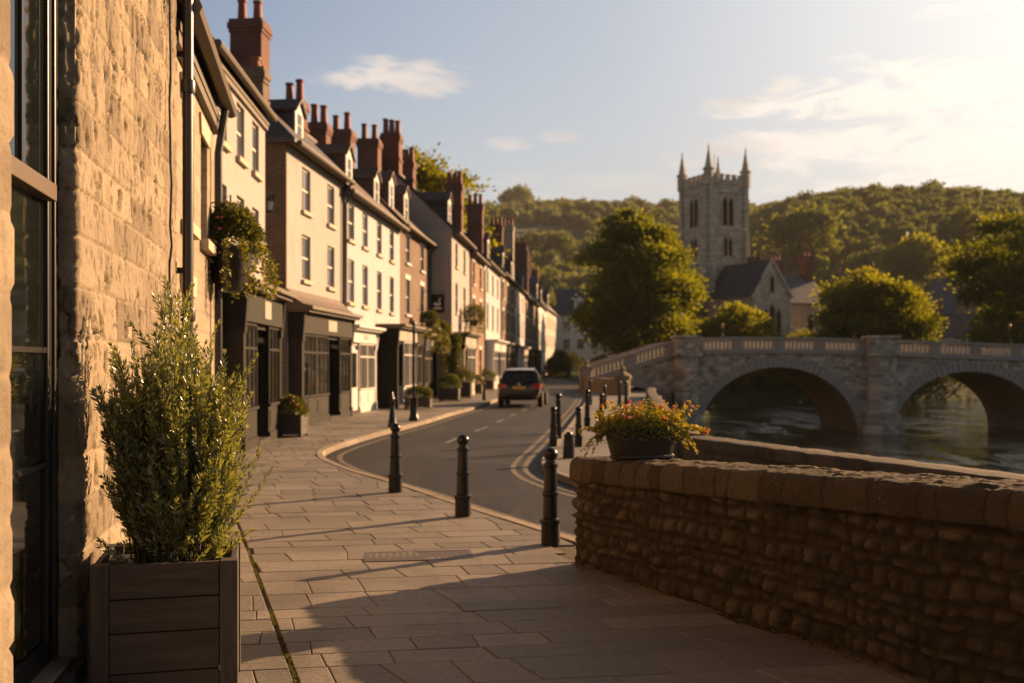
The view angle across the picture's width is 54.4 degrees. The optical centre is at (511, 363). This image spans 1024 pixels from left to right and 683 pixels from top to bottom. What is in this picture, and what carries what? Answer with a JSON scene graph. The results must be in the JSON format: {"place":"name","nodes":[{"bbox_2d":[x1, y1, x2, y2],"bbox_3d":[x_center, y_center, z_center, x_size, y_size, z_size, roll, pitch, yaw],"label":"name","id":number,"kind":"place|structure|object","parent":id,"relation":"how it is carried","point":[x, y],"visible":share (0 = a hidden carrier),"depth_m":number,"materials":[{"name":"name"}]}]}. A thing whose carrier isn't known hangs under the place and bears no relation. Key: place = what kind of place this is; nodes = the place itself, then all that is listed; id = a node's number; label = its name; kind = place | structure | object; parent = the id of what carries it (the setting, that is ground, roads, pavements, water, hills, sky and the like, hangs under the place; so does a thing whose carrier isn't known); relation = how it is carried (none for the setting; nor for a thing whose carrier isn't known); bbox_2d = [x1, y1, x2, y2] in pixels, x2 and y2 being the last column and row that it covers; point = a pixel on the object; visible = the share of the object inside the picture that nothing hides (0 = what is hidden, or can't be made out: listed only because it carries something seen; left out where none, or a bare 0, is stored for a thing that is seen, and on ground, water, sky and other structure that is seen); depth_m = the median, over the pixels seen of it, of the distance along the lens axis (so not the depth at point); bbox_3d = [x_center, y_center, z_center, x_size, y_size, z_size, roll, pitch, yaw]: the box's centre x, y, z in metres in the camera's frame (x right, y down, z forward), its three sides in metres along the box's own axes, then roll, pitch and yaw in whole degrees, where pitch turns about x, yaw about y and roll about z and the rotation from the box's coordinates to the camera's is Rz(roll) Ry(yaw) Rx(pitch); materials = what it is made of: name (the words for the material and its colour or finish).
{"place":"outdoors","nodes":[
{"label":"outdoors","id":0,"kind":"place"},
{"bbox_2d":[325,377,584,534],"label":"road","id":1,"kind":"structure","parent":0,"point":[429,456],"depth_m":19.15,"materials":[{"name":"grey asphalt"}]},
{"bbox_2d":[317,376,576,543],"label":"kerb","id":2,"kind":"structure","parent":1,"relation":"on","point":[323,452],"depth_m":17.47,"materials":[{"name":"stone"}]},
{"bbox_2d":[337,378,575,537],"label":"road marking","id":3,"kind":"object","parent":1,"relation":"on","point":[340,458],"visible":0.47,"depth_m":16.10,"materials":[{"name":"yellow paint"}]},
{"bbox_2d":[497,368,549,406],"bbox_3d":[0.487,0.971,41.670,2.160,1.562,4.232,0,0,6],"label":"parked car","id":4,"kind":"object","parent":1,"relation":"on","point":[521,384],"visible":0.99,"depth_m":39.77,"materials":[{"name":"paint"}]},
{"bbox_2d":[510,393,578,496],"bbox_3d":[1.843,1.746,35.092,3.094,0.001,48.334,0,0,1],"label":"road marking","id":5,"kind":"object","parent":1,"relation":"on","point":[514,464],"visible":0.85,"depth_m":18.11,"materials":[{"name":"yellow paint"}]},
{"bbox_2d":[522,393,581,493],"bbox_3d":[2.041,1.746,35.163,3.030,0.001,48.171,0,0,1],"label":"road marking","id":6,"kind":"object","parent":1,"relation":"on","point":[525,467],"visible":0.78,"depth_m":17.92,"materials":[{"name":"yellow paint"}]},
{"bbox_2d":[541,390,584,486],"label":"kerb","id":7,"kind":"structure","parent":1,"relation":"on","point":[562,477],"depth_m":16.05,"materials":[{"name":"stone"}]},
{"bbox_2d":[549,406,557,446],"bbox_3d":[0.820,1.256,19.700,0.188,0.824,0.188,0,0,-36],"label":"bollard","id":8,"kind":"object","parent":7,"relation":"on","point":[553,440],"visible":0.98,"depth_m":19.65,"materials":[{"name":"black metal"}]},
{"bbox_2d":[555,393,562,439],"bbox_3d":[1.020,1.158,21.900,0.188,1.030,0.188,0,0,-20],"label":"bollard","id":9,"kind":"object","parent":7,"relation":"on","point":[558,415],"visible":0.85,"depth_m":21.84,"materials":[{"name":"black metal"}]},
{"bbox_2d":[579,360,631,394],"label":"wing wall","id":10,"kind":"structure","parent":1,"relation":"on","point":[611,384],"depth_m":53.58,"materials":[{"name":"beige stone"}]},
{"bbox_2d":[233,375,776,682],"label":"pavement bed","id":11,"kind":"object","parent":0,"point":[570,551],"visible":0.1,"depth_m":7.78,"materials":[{"name":"grey stone"}]},
{"bbox_2d":[0,0,177,682],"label":"stone house","id":12,"kind":"structure","parent":11,"relation":"on","point":[85,244],"depth_m":4.88,"materials":[{"name":"stone"}]},
{"bbox_2d":[9,0,86,682],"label":"window","id":13,"kind":"structure","parent":12,"relation":"in","point":[34,145],"depth_m":4.58,"materials":[{"name":"paint"}]},
{"bbox_2d":[168,0,172,392],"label":"cable","id":14,"kind":"object","parent":12,"relation":"attached to","point":[170,154],"visible":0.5,"depth_m":7.63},
{"bbox_2d":[175,0,237,423],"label":"stone cottage","id":15,"kind":"structure","parent":11,"relation":"on","point":[213,91],"depth_m":10.42,"materials":[{"name":"paint"}]},
{"bbox_2d":[199,112,215,255],"bbox_3d":[-3.314,-1.900,10.737,0.165,1.400,0.920,0,0,-11],"label":"window","id":16,"kind":"structure","parent":15,"relation":"in","point":[206,245],"depth_m":10.57,"materials":[{"name":"glass"}]},
{"bbox_2d":[210,195,252,292],"bbox_3d":[-3.261,-1.392,11.530,0.520,1.125,0.709,0,0,-11],"label":"hanging basket","id":17,"kind":"object","parent":15,"relation":"attached to","point":[237,265],"visible":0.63,"depth_m":11.28,"materials":[{"name":"black metal"}]},
{"bbox_2d":[207,200,281,303],"bbox_3d":[-3.252,-1.294,11.536,1.166,1.204,1.060,0,0,-11],"label":"trailing plant","id":18,"kind":"object","parent":15,"relation":"attached to","point":[236,217],"visible":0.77,"depth_m":11.33,"materials":[{"name":"green plant"}]},
{"bbox_2d":[212,36,296,451],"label":"rendered house","id":19,"kind":"structure","parent":11,"relation":"on","point":[255,326],"depth_m":20.25,"materials":[{"name":"beige paint"}]},
{"bbox_2d":[236,106,249,168],"bbox_3d":[-5.484,-4.600,20.044,0.220,1.200,0.860,0,0,-3],"label":"window","id":20,"kind":"structure","parent":19,"relation":"in","point":[239,158],"depth_m":20.28,"materials":[{"name":"white glass"}]},
{"bbox_2d":[252,123,263,181],"bbox_3d":[-5.570,-4.600,21.543,0.220,1.200,0.860,0,0,-3],"label":"window","id":21,"kind":"structure","parent":19,"relation":"in","point":[255,174],"depth_m":21.78,"materials":[{"name":"white glass"}]},
{"bbox_2d":[227,0,362,424],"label":"rendered house","id":22,"kind":"structure","parent":11,"relation":"on","point":[306,178],"depth_m":28.00,"materials":[{"name":"beige paint"}]},
{"bbox_2d":[301,235,313,285],"bbox_3d":[-5.733,-2.875,27.646,0.220,1.350,0.960,0,0,5],"label":"window","id":23,"kind":"structure","parent":22,"relation":"in","point":[304,280],"depth_m":27.80,"materials":[{"name":"white glass"}]},
{"bbox_2d":[301,168,313,217],"bbox_3d":[-5.733,-4.750,27.646,0.220,1.300,0.960,0,0,5],"label":"window","id":24,"kind":"structure","parent":22,"relation":"in","point":[304,210],"depth_m":27.80,"materials":[{"name":"white glass"}]},
{"bbox_2d":[327,246,337,291],"bbox_3d":[-5.524,-2.875,30.238,0.220,1.350,0.960,0,0,5],"label":"window","id":25,"kind":"structure","parent":22,"relation":"in","point":[329,250],"depth_m":30.43,"materials":[{"name":"white glass"}]},
{"bbox_2d":[327,185,337,230],"bbox_3d":[-5.524,-4.750,30.238,0.220,1.300,0.960,0,0,5],"label":"window","id":26,"kind":"structure","parent":22,"relation":"in","point":[329,190],"depth_m":30.43,"materials":[{"name":"white glass"}]},
{"bbox_2d":[285,79,424,413],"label":"rendered house","id":27,"kind":"structure","parent":11,"relation":"on","point":[381,353],"depth_m":36.25,"materials":[{"name":"white paint"}]},
{"bbox_2d":[347,259,356,306],"bbox_3d":[-5.313,-2.660,32.768,0.220,1.520,0.990,0,0,5],"label":"window","id":28,"kind":"structure","parent":27,"relation":"in","point":[349,302],"depth_m":32.93,"materials":[{"name":"white glass"}]},
{"bbox_2d":[347,204,356,244],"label":"window","id":29,"kind":"structure","parent":27,"relation":"in","point":[349,239],"depth_m":32.93,"materials":[{"name":"white glass"}]},
{"bbox_2d":[362,265,370,309],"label":"window","id":30,"kind":"structure","parent":27,"relation":"in","point":[364,306],"depth_m":34.93,"materials":[{"name":"white glass"}]},
{"bbox_2d":[362,213,370,251],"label":"window","id":31,"kind":"structure","parent":27,"relation":"in","point":[364,247],"depth_m":34.93,"materials":[{"name":"white glass"}]},
{"bbox_2d":[331,112,441,397],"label":"brick house","id":32,"kind":"structure","parent":11,"relation":"on","point":[416,243],"depth_m":44.84,"materials":[{"name":"beige paint"}]},
{"bbox_2d":[418,310,441,341],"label":"trailing plant","id":33,"kind":"object","parent":32,"relation":"attached to","point":[434,316],"visible":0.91,"depth_m":43.83,"materials":[{"name":"green plant"}]},
{"bbox_2d":[424,291,444,312],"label":"pub sign","id":34,"kind":"object","parent":32,"relation":"attached to","point":[438,303],"visible":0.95,"depth_m":46.88,"materials":[{"name":"grey paint"}]},
{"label":"hanging basket","id":35,"kind":"object","parent":32,"relation":"attached to","visible":0},
{"bbox_2d":[427,320,451,354],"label":"trailing plant","id":36,"kind":"object","parent":35,"relation":"in","point":[446,327],"visible":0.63,"depth_m":46.84,"materials":[{"name":"green plant"}]},
{"bbox_2d":[379,118,482,396],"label":"rendered house","id":37,"kind":"structure","parent":11,"relation":"on","point":[429,215],"depth_m":48.98,"materials":[{"name":"beige paint"}]},
{"bbox_2d":[462,303,485,333],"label":"trailing plant","id":38,"kind":"object","parent":37,"relation":"attached to","point":[475,308],"visible":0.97,"depth_m":51.80,"materials":[{"name":"green plant"}]},
{"bbox_2d":[438,332,470,387],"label":"climbing plant","id":39,"kind":"object","parent":11,"relation":"on","point":[453,361],"visible":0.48,"depth_m":48.04,"materials":[{"name":"green plant"}]},
{"bbox_2d":[444,171,490,383],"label":"brick house","id":40,"kind":"structure","parent":11,"relation":"on","point":[456,188],"depth_m":58.65,"materials":[{"name":"beige paint"}]},
{"bbox_2d":[463,193,509,388],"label":"rendered house","id":41,"kind":"structure","parent":11,"relation":"on","point":[477,237],"depth_m":69.45,"materials":[{"name":"beige paint"}]},
{"bbox_2d":[463,216,521,368],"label":"brick house","id":42,"kind":"structure","parent":11,"relation":"on","point":[509,282],"depth_m":81.78,"materials":[{"name":"brown brick"}]},
{"bbox_2d":[498,218,530,367],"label":"rendered house","id":43,"kind":"structure","parent":11,"relation":"on","point":[520,291],"depth_m":93.54,"materials":[{"name":"beige paint"}]},
{"bbox_2d":[569,456,1023,682],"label":"stone wall","id":44,"kind":"structure","parent":11,"relation":"on","point":[921,576],"depth_m":5.72,"materials":[{"name":"brown stone"}]},
{"bbox_2d":[605,425,678,459],"bbox_3d":[1.016,0.617,7.784,0.644,0.249,0.335,0,0,-14],"label":"flower trough","id":45,"kind":"object","parent":44,"relation":"on","point":[631,450],"visible":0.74,"depth_m":7.65,"materials":[{"name":"metal"}]},
{"bbox_2d":[578,397,710,456],"bbox_3d":[1.049,0.494,7.792,1.074,0.457,0.507,0,0,-14],"label":"flowering plant","id":46,"kind":"object","parent":45,"relation":"in","point":[656,415],"visible":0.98,"depth_m":7.69,"materials":[{"name":"green plant"}]},
{"bbox_2d":[514,236,537,367],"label":"brick house","id":47,"kind":"structure","parent":0,"point":[520,247],"depth_m":108.80,"materials":[{"name":"brown brick"}]},
{"bbox_2d":[526,245,543,373],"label":"brick house","id":48,"kind":"structure","parent":0,"point":[536,306],"depth_m":116.11,"materials":[{"name":"brown brick"}]},
{"bbox_2d":[528,258,548,375],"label":"rendered house","id":49,"kind":"structure","parent":0,"point":[535,290],"depth_m":132.03,"materials":[{"name":"beige paint"}]},
{"bbox_2d":[531,265,558,370],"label":"rendered house","id":50,"kind":"structure","parent":0,"point":[551,314],"depth_m":153.22,"materials":[{"name":"beige paint"}]},
{"bbox_2d":[219,389,927,682],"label":"pavement","id":51,"kind":"structure","parent":0,"point":[512,603],"depth_m":6.76,"materials":[{"name":"stone"}]},
{"bbox_2d":[89,539,240,682],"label":"wooden planter","id":52,"kind":"object","parent":51,"relation":"on","point":[173,622],"visible":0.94,"depth_m":4.74,"materials":[{"name":"wood"}]},
{"bbox_2d":[89,274,273,564],"bbox_3d":[-1.650,0.257,5.062,0.861,1.478,0.871,0,0,-14],"label":"shrub","id":53,"kind":"object","parent":52,"relation":"on","point":[176,480],"visible":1,"depth_m":4.87,"materials":[{"name":"green plant"}]},
{"bbox_2d":[240,530,300,682],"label":"moss","id":54,"kind":"object","parent":51,"relation":"on","point":[284,649],"visible":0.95,"depth_m":6.00,"materials":[{"name":"green plant"}]},
{"bbox_2d":[279,413,308,436],"bbox_3d":[-5.050,1.390,22.600,0.720,0.520,0.600,0,0,5],"label":"wooden planter","id":55,"kind":"object","parent":51,"relation":"on","point":[292,425],"visible":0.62,"depth_m":22.31,"materials":[{"name":"wood"}]},
{"bbox_2d":[278,394,309,418],"bbox_3d":[-5.064,0.954,22.600,0.983,0.569,0.846,0,0,5],"label":"bush","id":56,"kind":"object","parent":55,"relation":"in","point":[296,403],"visible":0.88,"depth_m":22.40,"materials":[{"name":"green plant"}]},
{"bbox_2d":[388,391,396,426],"bbox_3d":[-3.110,1.195,25.900,0.250,0.950,0.250,0,0,-25],"label":"bollard","id":57,"kind":"object","parent":51,"relation":"on","point":[392,417],"visible":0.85,"depth_m":25.84,"materials":[{"name":"black metal"}]},
{"bbox_2d":[387,423,402,492],"bbox_3d":[-1.495,1.217,12.760,0.202,0.906,0.202,0,0,-44],"label":"bollard","id":58,"kind":"object","parent":51,"relation":"on","point":[395,475],"visible":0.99,"depth_m":12.70,"materials":[{"name":"black metal"}]},
{"bbox_2d":[409,321,418,420],"bbox_3d":[-2.820,0.210,28.600,0.300,2.880,0.292,0,0,0],"label":"pole","id":59,"kind":"object","parent":51,"relation":"on","point":[413,416],"visible":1,"depth_m":28.56,"materials":[{"name":"black metal"}]},
{"bbox_2d":[404,397,432,408],"bbox_3d":[-3.420,1.440,36.400,0.950,0.420,0.550,0,0,5],"label":"wooden planter","id":60,"kind":"object","parent":51,"relation":"on","point":[423,402],"visible":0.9,"depth_m":36.13,"materials":[{"name":"wood"}]},
{"bbox_2d":[403,385,433,399],"bbox_3d":[-3.429,1.048,36.418,1.173,0.573,0.862,0,0,5],"label":"bush","id":61,"kind":"object","parent":60,"relation":"in","point":[421,389],"visible":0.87,"depth_m":36.24,"materials":[{"name":"green plant"}]},
{"bbox_2d":[365,549,474,561],"bbox_3d":[-0.800,1.657,8.550,0.920,0.023,0.420,0,0,-8],"label":"inspection cover","id":62,"kind":"object","parent":51,"relation":"on","point":[442,554],"visible":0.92,"depth_m":8.54,"materials":[{"name":"metal"}]},
{"bbox_2d":[439,387,460,401],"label":"wooden planter","id":63,"kind":"object","parent":51,"relation":"on","point":[450,394],"visible":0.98,"depth_m":43.26,"materials":[{"name":"wood"}]},
{"bbox_2d":[437,373,461,388],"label":"bush","id":64,"kind":"object","parent":63,"relation":"in","point":[448,379],"visible":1,"depth_m":43.42,"materials":[{"name":"green plant"}]},
{"bbox_2d":[454,434,471,516],"bbox_3d":[-0.530,1.217,10.750,0.202,0.906,0.202,0,0,38],"label":"bollard","id":65,"kind":"object","parent":51,"relation":"on","point":[462,496],"visible":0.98,"depth_m":10.69,"materials":[{"name":"black metal"}]},
{"bbox_2d":[453,382,472,397],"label":"wooden planter","id":66,"kind":"object","parent":51,"relation":"on","point":[467,389],"visible":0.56,"depth_m":47.25,"materials":[{"name":"wood"}]},
{"bbox_2d":[453,367,474,382],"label":"bush","id":67,"kind":"object","parent":66,"relation":"in","point":[463,372],"visible":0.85,"depth_m":47.46,"materials":[{"name":"green plant"}]},
{"bbox_2d":[540,447,561,547],"bbox_3d":[0.352,1.217,9.080,0.202,0.906,0.202,0,0,-21],"label":"bollard","id":68,"kind":"object","parent":51,"relation":"on","point":[550,520],"visible":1,"depth_m":9.02,"materials":[{"name":"black metal"}]},
{"bbox_2d":[572,561,930,682],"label":"leaf litter","id":69,"kind":"object","parent":51,"relation":"on","point":[750,625],"visible":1,"depth_m":6.26,"materials":[{"name":"brown plant"}]},
{"bbox_2d":[200,0,1023,205],"label":"sky","id":70,"kind":"structure","parent":0,"point":[569,99],"materials":[{"name":"blue"}]},
{"bbox_2d":[556,387,677,473],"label":"pavement","id":71,"kind":"structure","parent":0,"point":[637,395],"depth_m":23.81,"materials":[{"name":"stone"}]},
{"bbox_2d":[563,432,574,458],"bbox_3d":[0.990,1.428,17.350,0.220,0.484,0.220,0,0,6],"label":"bollard","id":72,"kind":"object","parent":71,"relation":"on","point":[568,449],"visible":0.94,"depth_m":17.27,"materials":[{"name":"black metal"}]},
{"bbox_2d":[574,406,582,446],"bbox_3d":[1.320,1.256,19.750,0.188,0.824,0.188,0,0,-13],"label":"bollard","id":73,"kind":"object","parent":71,"relation":"on","point":[578,440],"visible":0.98,"depth_m":19.70,"materials":[{"name":"black metal"}]},
{"bbox_2d":[584,389,590,427],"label":"bollard","id":74,"kind":"object","parent":71,"relation":"on","point":[587,418],"visible":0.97,"depth_m":25.34,"materials":[{"name":"black metal"}]},
{"bbox_2d":[646,388,699,458],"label":"bank wall","id":75,"kind":"structure","parent":71,"relation":"on","point":[652,394],"depth_m":29.98,"materials":[{"name":"grey stone"}]},
{"bbox_2d":[559,203,714,358],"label":"tree","id":76,"kind":"object","parent":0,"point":[637,293],"visible":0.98,"depth_m":91.25,"materials":[{"name":"green plant"}]},
{"bbox_2d":[658,393,672,408],"bbox_3d":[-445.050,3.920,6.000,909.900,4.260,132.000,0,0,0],"label":"ground","id":77,"kind":"structure","parent":0,"point":[667,397],"depth_m":59.15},
{"bbox_2d":[680,436,1023,480],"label":"quay wall","id":78,"kind":"structure","parent":77,"relation":"on","point":[719,449],"depth_m":12.71,"materials":[{"name":"grey stone"}]},
{"bbox_2d":[484,198,1016,416],"bbox_3d":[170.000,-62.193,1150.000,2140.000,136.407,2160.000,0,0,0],"label":"hills","id":79,"kind":"structure","parent":0,"point":[741,395],"depth_m":115.72,"materials":[{"name":"green plant"}]},
{"bbox_2d":[403,142,510,266],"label":"tree","id":80,"kind":"object","parent":79,"relation":"on","point":[431,176],"visible":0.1,"depth_m":81.33,"materials":[{"name":"green plant"}]},
{"bbox_2d":[496,181,539,203],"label":"tree","id":81,"kind":"object","parent":79,"relation":"on","point":[519,193],"visible":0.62,"depth_m":839.25,"materials":[{"name":"green plant"}]},
{"bbox_2d":[540,356,570,377],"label":"bush","id":82,"kind":"object","parent":79,"relation":"on","point":[559,363],"visible":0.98,"depth_m":117.33,"materials":[{"name":"green plant"}]},
{"bbox_2d":[537,229,580,257],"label":"tree","id":83,"kind":"object","parent":79,"relation":"on","point":[560,241],"visible":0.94,"depth_m":496.90,"materials":[{"name":"green plant"}]},
{"bbox_2d":[546,349,572,376],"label":"bush","id":84,"kind":"object","parent":79,"relation":"on","point":[561,353],"visible":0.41,"depth_m":125.53,"materials":[{"name":"green plant"}]},
{"bbox_2d":[552,351,584,375],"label":"bush","id":85,"kind":"object","parent":79,"relation":"on","point":[576,360],"visible":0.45,"depth_m":131.24,"materials":[{"name":"green plant"}]},
{"bbox_2d":[556,279,603,370],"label":"rendered house","id":86,"kind":"structure","parent":79,"relation":"on","point":[567,340],"depth_m":171.93,"materials":[{"name":"beige paint"}]},
{"bbox_2d":[483,192,805,354],"bbox_3d":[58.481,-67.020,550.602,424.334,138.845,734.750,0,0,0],"label":"hillside trees","id":87,"kind":"object","parent":79,"relation":"on","point":[583,213],"visible":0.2,"depth_m":627.81,"materials":[{"name":"green plant"}]},
{"bbox_2d":[594,260,709,354],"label":"tree","id":88,"kind":"object","parent":79,"relation":"on","point":[693,272],"visible":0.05,"depth_m":115.20,"materials":[{"name":"green plant"}]},
{"bbox_2d":[678,300,792,377],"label":"tree","id":89,"kind":"object","parent":79,"relation":"on","point":[739,320],"visible":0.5,"depth_m":98.04,"materials":[{"name":"green plant"}]},
{"bbox_2d":[721,373,750,391],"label":"bush","id":90,"kind":"object","parent":79,"relation":"on","point":[742,378],"visible":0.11,"depth_m":99.72,"materials":[{"name":"green plant"}]},
{"bbox_2d":[676,143,827,375],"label":"church","id":91,"kind":"structure","parent":79,"relation":"on","point":[713,216],"depth_m":124.39,"materials":[{"name":"stone"}]},
{"bbox_2d":[688,195,699,229],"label":"window","id":92,"kind":"structure","parent":91,"relation":"in","point":[694,211],"depth_m":126.60,"materials":[{"name":"grey stone"}]},
{"bbox_2d":[720,193,735,227],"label":"window","id":93,"kind":"structure","parent":91,"relation":"in","point":[727,210],"depth_m":125.22,"materials":[{"name":"grey stone"}]},
{"bbox_2d":[722,233,733,257],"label":"window","id":94,"kind":"structure","parent":91,"relation":"in","point":[727,245],"depth_m":125.22,"materials":[{"name":"grey stone"}]},
{"bbox_2d":[731,369,787,389],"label":"bush","id":95,"kind":"object","parent":79,"relation":"on","point":[781,379],"visible":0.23,"depth_m":105.40,"materials":[{"name":"green plant"}]},
{"bbox_2d":[751,200,848,272],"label":"tree","id":96,"kind":"object","parent":79,"relation":"on","point":[796,224],"visible":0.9,"depth_m":339.88,"materials":[{"name":"green plant"}]},
{"bbox_2d":[604,178,1023,333],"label":"hillside trees","id":97,"kind":"object","parent":79,"relation":"on","point":[897,208],"visible":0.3,"depth_m":407.52,"materials":[{"name":"green plant"}]},
{"bbox_2d":[799,264,945,343],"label":"tree","id":98,"kind":"object","parent":79,"relation":"on","point":[867,297],"visible":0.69,"depth_m":101.54,"materials":[{"name":"green plant"}]},
{"bbox_2d":[859,304,949,344],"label":"tree","id":99,"kind":"object","parent":79,"relation":"on","point":[939,320],"depth_m":111.20,"materials":[{"name":"green plant"}]},
{"bbox_2d":[871,231,958,281],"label":"tree","id":100,"kind":"object","parent":79,"relation":"on","point":[919,254],"visible":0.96,"depth_m":296.70,"materials":[{"name":"green plant"}]},
{"bbox_2d":[926,277,984,313],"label":"brick house","id":101,"kind":"structure","parent":79,"relation":"on","point":[937,286],"depth_m":177.36,"materials":[{"name":"stone"}]},
{"bbox_2d":[927,298,984,345],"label":"rendered house","id":102,"kind":"structure","parent":79,"relation":"on","point":[954,329],"depth_m":166.79,"materials":[{"name":"beige paint"}]},
{"bbox_2d":[925,198,1007,249],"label":"tree","id":103,"kind":"object","parent":79,"relation":"on","point":[965,216],"visible":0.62,"depth_m":328.32,"materials":[{"name":"green plant"}]},
{"bbox_2d":[928,206,1023,347],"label":"tree","id":104,"kind":"object","parent":79,"relation":"on","point":[992,269],"visible":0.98,"depth_m":91.79,"materials":[{"name":"green plant"}]},
{"bbox_2d":[700,400,1023,473],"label":"river water","id":105,"kind":"structure","parent":0,"point":[961,433],"depth_m":59.61,"materials":[{"name":"black liquid"}]},
{"bbox_2d":[579,335,1023,434],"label":"stone bridge","id":106,"kind":"structure","parent":105,"relation":"in","point":[867,384],"depth_m":61.00,"materials":[{"name":"grey stone"}]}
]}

